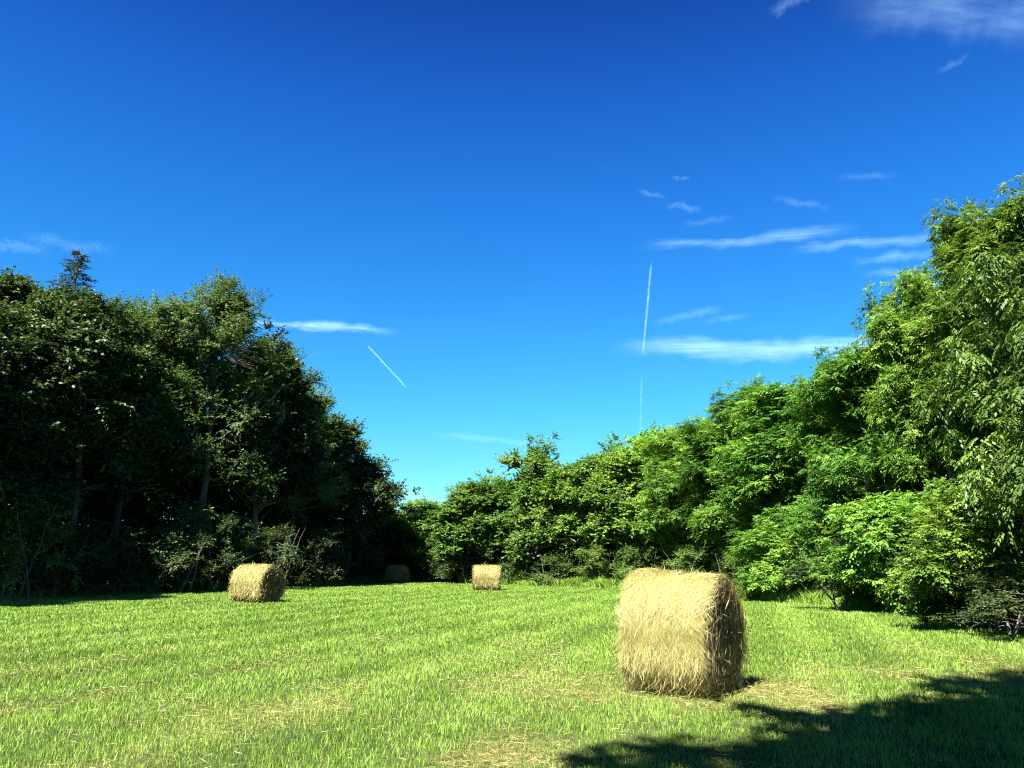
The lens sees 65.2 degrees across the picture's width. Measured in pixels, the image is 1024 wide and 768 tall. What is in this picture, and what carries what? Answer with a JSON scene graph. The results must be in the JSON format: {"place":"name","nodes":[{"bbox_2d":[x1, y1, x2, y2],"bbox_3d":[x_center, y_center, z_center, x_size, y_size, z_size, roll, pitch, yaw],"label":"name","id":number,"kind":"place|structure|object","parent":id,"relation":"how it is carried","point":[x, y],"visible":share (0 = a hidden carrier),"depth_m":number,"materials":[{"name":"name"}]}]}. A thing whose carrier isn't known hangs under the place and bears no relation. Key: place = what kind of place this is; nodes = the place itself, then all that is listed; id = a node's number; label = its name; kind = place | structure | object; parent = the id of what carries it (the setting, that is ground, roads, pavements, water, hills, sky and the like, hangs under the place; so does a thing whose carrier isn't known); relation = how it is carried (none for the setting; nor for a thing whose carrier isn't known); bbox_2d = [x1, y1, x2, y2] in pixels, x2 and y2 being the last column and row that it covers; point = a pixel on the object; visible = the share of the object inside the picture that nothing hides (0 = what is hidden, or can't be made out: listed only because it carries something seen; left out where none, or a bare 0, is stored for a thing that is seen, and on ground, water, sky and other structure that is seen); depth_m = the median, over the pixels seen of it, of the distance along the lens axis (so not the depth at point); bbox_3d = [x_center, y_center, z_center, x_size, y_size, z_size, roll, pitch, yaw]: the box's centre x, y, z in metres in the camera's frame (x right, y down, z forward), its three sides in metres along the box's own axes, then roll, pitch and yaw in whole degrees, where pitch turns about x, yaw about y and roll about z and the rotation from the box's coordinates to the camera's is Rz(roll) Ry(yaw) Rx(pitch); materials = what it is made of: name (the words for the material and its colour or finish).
{"place":"outdoors","nodes":[
{"label":"outdoors","id":0,"kind":"place"},
{"bbox_2d":[364,532,436,567],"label":"broadleaf tree","id":1,"kind":"object","parent":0,"point":[387,563],"visible":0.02,"depth_m":70.71,"materials":[{"name":"green plant"}]},
{"bbox_2d":[0,581,1023,767],"bbox_3d":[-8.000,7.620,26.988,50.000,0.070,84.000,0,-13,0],"label":"field","id":2,"kind":"structure","parent":0,"point":[133,763],"depth_m":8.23,"materials":[{"name":"green plant"}]},
{"bbox_2d":[228,562,289,602],"bbox_3d":[-10.277,8.027,32.178,2.075,1.916,2.040,-6,-14,23],"label":"hay bale","id":3,"kind":"object","parent":2,"relation":"on","point":[259,582],"visible":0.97,"depth_m":31.69,"materials":[{"name":"plant"}]},
{"bbox_2d":[384,564,410,582],"bbox_3d":[-9.031,14.880,62.623,1.818,1.782,1.897,-8,-15,31],"label":"hay bale","id":4,"kind":"object","parent":2,"relation":"on","point":[397,573],"visible":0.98,"depth_m":62.19,"materials":[{"name":"plant"}]},
{"bbox_2d":[471,563,502,590],"bbox_3d":[-1.444,11.019,45.440,1.936,1.820,1.938,0,-13,-1],"label":"hay bale","id":5,"kind":"object","parent":2,"relation":"on","point":[486,577],"visible":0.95,"depth_m":44.84,"materials":[{"name":"plant"}]},
{"bbox_2d":[0,574,1023,621],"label":"tall grass","id":6,"kind":"structure","parent":2,"relation":"on","point":[805,595],"depth_m":43.78,"materials":[{"name":"green plant"}]},
{"bbox_2d":[607,565,755,699],"bbox_3d":[2.173,3.174,10.207,1.660,1.849,1.885,-8,-15,32],"label":"hay bale","id":7,"kind":"object","parent":2,"relation":"on","point":[682,632],"visible":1,"depth_m":9.68,"materials":[{"name":"plant"}]},
{"bbox_2d":[0,0,1023,552],"label":"sky","id":8,"kind":"structure","parent":0,"point":[488,224],"materials":[{"name":"blue"}]},
{"label":"ground","id":9,"kind":"structure","parent":0,"visible":0},
{"bbox_2d":[0,292,38,545],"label":"broadleaf tree","id":10,"kind":"object","parent":9,"relation":"on","point":[5,483],"visible":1,"depth_m":32.11,"materials":[{"name":"green plant"}]},
{"bbox_2d":[0,299,91,558],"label":"broadleaf tree","id":11,"kind":"object","parent":9,"relation":"on","point":[41,408],"visible":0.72,"depth_m":36.74,"materials":[{"name":"green plant"}]},
{"bbox_2d":[0,486,93,599],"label":"shrub","id":12,"kind":"object","parent":9,"relation":"on","point":[25,517],"visible":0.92,"depth_m":34.39,"materials":[{"name":"green plant"}]},
{"bbox_2d":[0,525,112,598],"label":"shrub","id":13,"kind":"object","parent":9,"relation":"on","point":[85,569],"visible":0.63,"depth_m":35.78,"materials":[{"name":"green plant"}]},
{"bbox_2d":[0,265,137,567],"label":"broadleaf tree","id":14,"kind":"object","parent":9,"relation":"on","point":[17,290],"visible":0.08,"depth_m":46.36,"materials":[{"name":"green plant"}]},
{"bbox_2d":[5,246,134,590],"bbox_3d":[-27.884,1.549,48.781,10.323,21.740,10.608,0,-13,0],"label":"conifer","id":15,"kind":"object","parent":9,"relation":"on","point":[77,266],"visible":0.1,"depth_m":51.06,"materials":[{"name":"green plant"}]},
{"bbox_2d":[0,281,173,594],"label":"broadleaf tree","id":16,"kind":"object","parent":9,"relation":"on","point":[96,324],"visible":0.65,"depth_m":41.05,"materials":[{"name":"green plant"}]},
{"bbox_2d":[51,289,230,583],"bbox_3d":[-22.895,3.089,48.049,10.933,18.454,10.634,10,-16,-39],"label":"slender tree","id":17,"kind":"object","parent":9,"relation":"on","point":[178,379],"visible":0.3,"depth_m":47.30,"materials":[{"name":"green plant"}]},
{"bbox_2d":[107,520,193,593],"bbox_3d":[-18.377,8.986,41.213,4.047,3.971,4.488,-3,-13,15],"label":"shrub","id":18,"kind":"object","parent":9,"relation":"on","point":[158,550],"visible":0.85,"depth_m":40.67,"materials":[{"name":"green plant"}]},
{"bbox_2d":[81,341,237,549],"bbox_3d":[-24.192,4.498,54.286,12.566,18.458,11.761,2,-13,-10],"label":"broadleaf tree","id":19,"kind":"object","parent":9,"relation":"on","point":[138,497],"visible":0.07,"depth_m":50.19,"materials":[{"name":"green plant"}]},
{"bbox_2d":[140,529,230,592],"bbox_3d":[-17.267,9.330,41.692,4.047,3.453,4.488,-6,-14,24],"label":"shrub","id":20,"kind":"object","parent":9,"relation":"on","point":[199,573],"visible":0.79,"depth_m":41.74,"materials":[{"name":"green plant"}]},
{"bbox_2d":[169,511,258,591],"bbox_3d":[-16.350,9.332,44.311,4.896,4.728,4.414,-1,-13,5],"label":"shrub","id":21,"kind":"object","parent":9,"relation":"on","point":[234,558],"visible":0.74,"depth_m":43.89,"materials":[{"name":"green plant"}]},
{"bbox_2d":[129,264,304,589],"bbox_3d":[-19.008,2.344,48.815,9.975,20.296,10.972,-7,-14,29],"label":"slender tree","id":22,"kind":"object","parent":9,"relation":"on","point":[230,318],"visible":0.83,"depth_m":48.76,"materials":[{"name":"green plant"}]},
{"bbox_2d":[183,321,336,558],"bbox_3d":[-16.676,4.737,53.026,9.404,17.418,10.048,5,-13,-19],"label":"broadleaf tree","id":23,"kind":"object","parent":9,"relation":"on","point":[295,429],"visible":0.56,"depth_m":52.37,"materials":[{"name":"green plant"}]},
{"bbox_2d":[239,518,310,576],"bbox_3d":[-14.285,10.189,47.318,4.230,4.324,4.692,1,-13,-5],"label":"shrub","id":24,"kind":"object","parent":9,"relation":"on","point":[288,565],"visible":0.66,"depth_m":47.41,"materials":[{"name":"green plant"}]},
{"bbox_2d":[229,339,334,563],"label":"broadleaf tree","id":25,"kind":"object","parent":9,"relation":"on","point":[311,375],"visible":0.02,"depth_m":61.14,"materials":[{"name":"green plant"}]},
{"bbox_2d":[221,384,358,580],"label":"broadleaf tree","id":26,"kind":"object","parent":9,"relation":"on","point":[327,488],"visible":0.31,"depth_m":56.34,"materials":[{"name":"green plant"}]},
{"bbox_2d":[285,529,353,586],"bbox_3d":[-12.422,11.429,52.016,4.692,3.909,4.230,3,-13,-15],"label":"shrub","id":27,"kind":"object","parent":9,"relation":"on","point":[318,547],"visible":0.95,"depth_m":51.44,"materials":[{"name":"green plant"}]},
{"bbox_2d":[282,411,374,576],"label":"broadleaf tree","id":28,"kind":"object","parent":9,"relation":"on","point":[350,449],"visible":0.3,"depth_m":60.01,"materials":[{"name":"green plant"}]},
{"bbox_2d":[294,453,422,577],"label":"broadleaf tree","id":29,"kind":"object","parent":9,"relation":"on","point":[379,509],"visible":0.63,"depth_m":60.84,"materials":[{"name":"green plant"}]},
{"bbox_2d":[327,540,390,583],"bbox_3d":[-11.343,13.361,59.685,4.230,3.432,4.692,6,-14,-24],"label":"shrub","id":30,"kind":"object","parent":9,"relation":"on","point":[368,569],"visible":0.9,"depth_m":59.13,"materials":[{"name":"green plant"}]},
{"bbox_2d":[382,553,419,576],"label":"shrub","id":31,"kind":"object","parent":9,"relation":"on","point":[409,565],"visible":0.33,"depth_m":69.34,"materials":[{"name":"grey plant"}]},
{"bbox_2d":[386,494,460,575],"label":"broadleaf tree","id":32,"kind":"object","parent":9,"relation":"on","point":[412,524],"visible":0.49,"depth_m":66.82,"materials":[{"name":"green plant"}]},
{"bbox_2d":[408,549,457,581],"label":"shrub","id":33,"kind":"object","parent":9,"relation":"on","point":[421,568],"visible":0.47,"depth_m":64.60,"materials":[{"name":"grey plant"}]},
{"bbox_2d":[424,552,468,581],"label":"shrub","id":34,"kind":"object","parent":9,"relation":"on","point":[431,571],"visible":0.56,"depth_m":62.82,"materials":[{"name":"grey plant"}]},
{"bbox_2d":[435,551,485,579],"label":"shrub","id":35,"kind":"object","parent":9,"relation":"on","point":[457,559],"visible":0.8,"depth_m":60.66,"materials":[{"name":"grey plant"}]},
{"bbox_2d":[420,468,523,567],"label":"broadleaf tree","id":36,"kind":"object","parent":9,"relation":"on","point":[485,505],"visible":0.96,"depth_m":60.74,"materials":[{"name":"green plant"}]},
{"bbox_2d":[460,554,504,580],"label":"shrub","id":37,"kind":"object","parent":9,"relation":"on","point":[489,561],"visible":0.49,"depth_m":61.07,"materials":[{"name":"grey plant"}]},
{"bbox_2d":[471,470,517,559],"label":"broadleaf tree","id":38,"kind":"object","parent":9,"relation":"on","point":[491,483],"visible":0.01,"depth_m":74.38,"materials":[{"name":"green plant"}]},
{"bbox_2d":[0,406,1015,590],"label":"undergrowth","id":39,"kind":"object","parent":9,"relation":"on","point":[156,514],"visible":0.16,"depth_m":52.46,"materials":[{"name":"green plant"}]},
{"bbox_2d":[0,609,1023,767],"bbox_3d":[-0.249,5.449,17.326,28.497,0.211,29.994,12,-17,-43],"label":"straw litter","id":40,"kind":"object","parent":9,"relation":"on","point":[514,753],"visible":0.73,"depth_m":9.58,"materials":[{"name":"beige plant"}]},
{"bbox_2d":[496,556,541,581],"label":"shrub","id":41,"kind":"object","parent":9,"relation":"on","point":[515,566],"visible":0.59,"depth_m":57.80,"materials":[{"name":"green plant"}]},
{"bbox_2d":[492,429,592,579],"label":"broadleaf tree","id":42,"kind":"object","parent":9,"relation":"on","point":[520,543],"visible":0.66,"depth_m":58.34,"materials":[{"name":"green plant"}]},
{"bbox_2d":[502,463,586,547],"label":"broadleaf tree","id":43,"kind":"object","parent":9,"relation":"on","point":[511,514],"visible":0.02,"depth_m":66.54,"materials":[{"name":"green plant"}]},
{"bbox_2d":[518,551,582,585],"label":"shrub","id":44,"kind":"object","parent":9,"relation":"on","point":[563,563],"visible":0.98,"depth_m":54.70,"materials":[{"name":"green plant"}]},
{"bbox_2d":[525,444,656,575],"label":"broadleaf tree","id":45,"kind":"object","parent":9,"relation":"on","point":[571,477],"visible":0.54,"depth_m":54.41,"materials":[{"name":"green plant"}]},
{"bbox_2d":[565,543,621,581],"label":"shrub","id":46,"kind":"object","parent":9,"relation":"on","point":[591,556],"visible":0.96,"depth_m":51.15,"materials":[{"name":"green plant"}]},
{"bbox_2d":[556,431,632,565],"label":"broadleaf tree","id":47,"kind":"object","parent":9,"relation":"on","point":[610,441],"visible":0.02,"depth_m":61.39,"materials":[{"name":"green plant"}]},
{"bbox_2d":[570,434,703,568],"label":"broadleaf tree","id":48,"kind":"object","parent":9,"relation":"on","point":[626,521],"visible":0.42,"depth_m":49.97,"materials":[{"name":"green plant"}]},
{"bbox_2d":[608,541,677,580],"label":"shrub","id":49,"kind":"object","parent":9,"relation":"on","point":[634,560],"visible":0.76,"depth_m":47.66,"materials":[{"name":"green plant"}]},
{"bbox_2d":[612,421,685,570],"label":"broadleaf tree","id":50,"kind":"object","parent":9,"relation":"on","point":[646,434],"visible":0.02,"depth_m":53.53,"materials":[{"name":"green plant"}]},
{"bbox_2d":[628,417,753,575],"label":"broadleaf tree","id":51,"kind":"object","parent":9,"relation":"on","point":[669,519],"visible":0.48,"depth_m":44.91,"materials":[{"name":"green plant"}]},
{"bbox_2d":[656,542,725,573],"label":"shrub","id":52,"kind":"object","parent":9,"relation":"on","point":[686,556],"visible":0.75,"depth_m":42.71,"materials":[{"name":"green plant"}]},
{"bbox_2d":[655,412,731,576],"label":"broadleaf tree","id":53,"kind":"object","parent":9,"relation":"on","point":[700,418],"depth_m":51.29,"materials":[{"name":"green plant"}]},
{"bbox_2d":[716,551,755,586],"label":"shrub","id":54,"kind":"object","parent":9,"relation":"on","point":[733,567],"visible":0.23,"depth_m":37.47,"materials":[{"name":"green plant"}]},
{"bbox_2d":[667,378,809,552],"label":"broadleaf tree","id":55,"kind":"object","parent":9,"relation":"on","point":[717,432],"visible":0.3,"depth_m":41.34,"materials":[{"name":"green plant"}]},
{"bbox_2d":[725,520,830,601],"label":"young tree","id":56,"kind":"object","parent":9,"relation":"on","point":[762,575],"visible":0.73,"depth_m":32.73,"materials":[{"name":"green plant"}]},
{"bbox_2d":[703,373,871,585],"bbox_3d":[13.460,4.617,36.979,8.609,10.516,8.151,9,-16,-36],"label":"broadleaf tree","id":57,"kind":"object","parent":9,"relation":"on","point":[770,440],"visible":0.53,"depth_m":36.35,"materials":[{"name":"green plant"}]},
{"bbox_2d":[759,358,850,500],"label":"broadleaf tree","id":58,"kind":"object","parent":9,"relation":"on","point":[803,385],"depth_m":42.81,"materials":[{"name":"green plant"}]},
{"bbox_2d":[774,535,890,611],"bbox_3d":[11.080,6.397,26.981,3.311,2.675,3.672,6,-14,-24],"label":"shrub","id":59,"kind":"object","parent":9,"relation":"on","point":[835,586],"visible":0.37,"depth_m":26.59,"materials":[{"name":"green plant"}]},
{"bbox_2d":[778,342,947,583],"bbox_3d":[14.155,3.425,31.582,7.302,10.541,6.985,-10,-16,39],"label":"broadleaf tree","id":60,"kind":"object","parent":9,"relation":"on","point":[849,372],"visible":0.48,"depth_m":31.15,"materials":[{"name":"green plant"}]},
{"bbox_2d":[800,489,946,615],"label":"young tree","id":61,"kind":"object","parent":9,"relation":"on","point":[856,522],"visible":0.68,"depth_m":25.18,"materials":[{"name":"green plant"}]},
{"bbox_2d":[818,340,935,486],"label":"broadleaf tree","id":62,"kind":"object","parent":9,"relation":"on","point":[863,392],"depth_m":37.81,"materials":[{"name":"green plant"}]},
{"bbox_2d":[846,266,1005,531],"bbox_3d":[14.852,1.693,27.945,5.253,12.372,5.966,7,-14,-29],"label":"broadleaf tree","id":63,"kind":"object","parent":9,"relation":"on","point":[891,330],"visible":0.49,"depth_m":27.82,"materials":[{"name":"green plant"}]},
{"bbox_2d":[861,507,1004,621],"bbox_3d":[12.462,4.998,22.652,4.271,3.628,4.502,2,-13,-10],"label":"shrub","id":64,"kind":"object","parent":9,"relation":"on","point":[900,562],"visible":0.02,"depth_m":22.98,"materials":[{"name":"green plant"}]},
{"bbox_2d":[894,208,984,456],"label":"broadleaf tree","id":65,"kind":"object","parent":9,"relation":"on","point":[925,268],"visible":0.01,"depth_m":37.04,"materials":[{"name":"green plant"}]},
{"bbox_2d":[875,467,1023,630],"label":"young tree","id":66,"kind":"object","parent":9,"relation":"on","point":[951,544],"visible":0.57,"depth_m":18.74,"materials":[{"name":"green plant"}]},
{"bbox_2d":[900,561,1022,628],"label":"shrub","id":67,"kind":"object","parent":9,"relation":"on","point":[938,605],"visible":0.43,"depth_m":19.22,"materials":[{"name":"green plant"}]},
{"bbox_2d":[905,175,1023,459],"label":"broadleaf tree","id":68,"kind":"object","parent":9,"relation":"on","point":[958,239],"visible":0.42,"depth_m":26.21,"materials":[{"name":"green plant"}]},
{"bbox_2d":[914,242,1023,556],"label":"walnut tree","id":69,"kind":"object","parent":9,"relation":"on","point":[1003,478],"visible":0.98,"depth_m":17.80,"materials":[{"name":"green plant"}]},
{"bbox_2d":[934,565,1023,637],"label":"shrub","id":70,"kind":"object","parent":9,"relation":"on","point":[995,609],"visible":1,"depth_m":16.87,"materials":[{"name":"green plant"}]}
]}

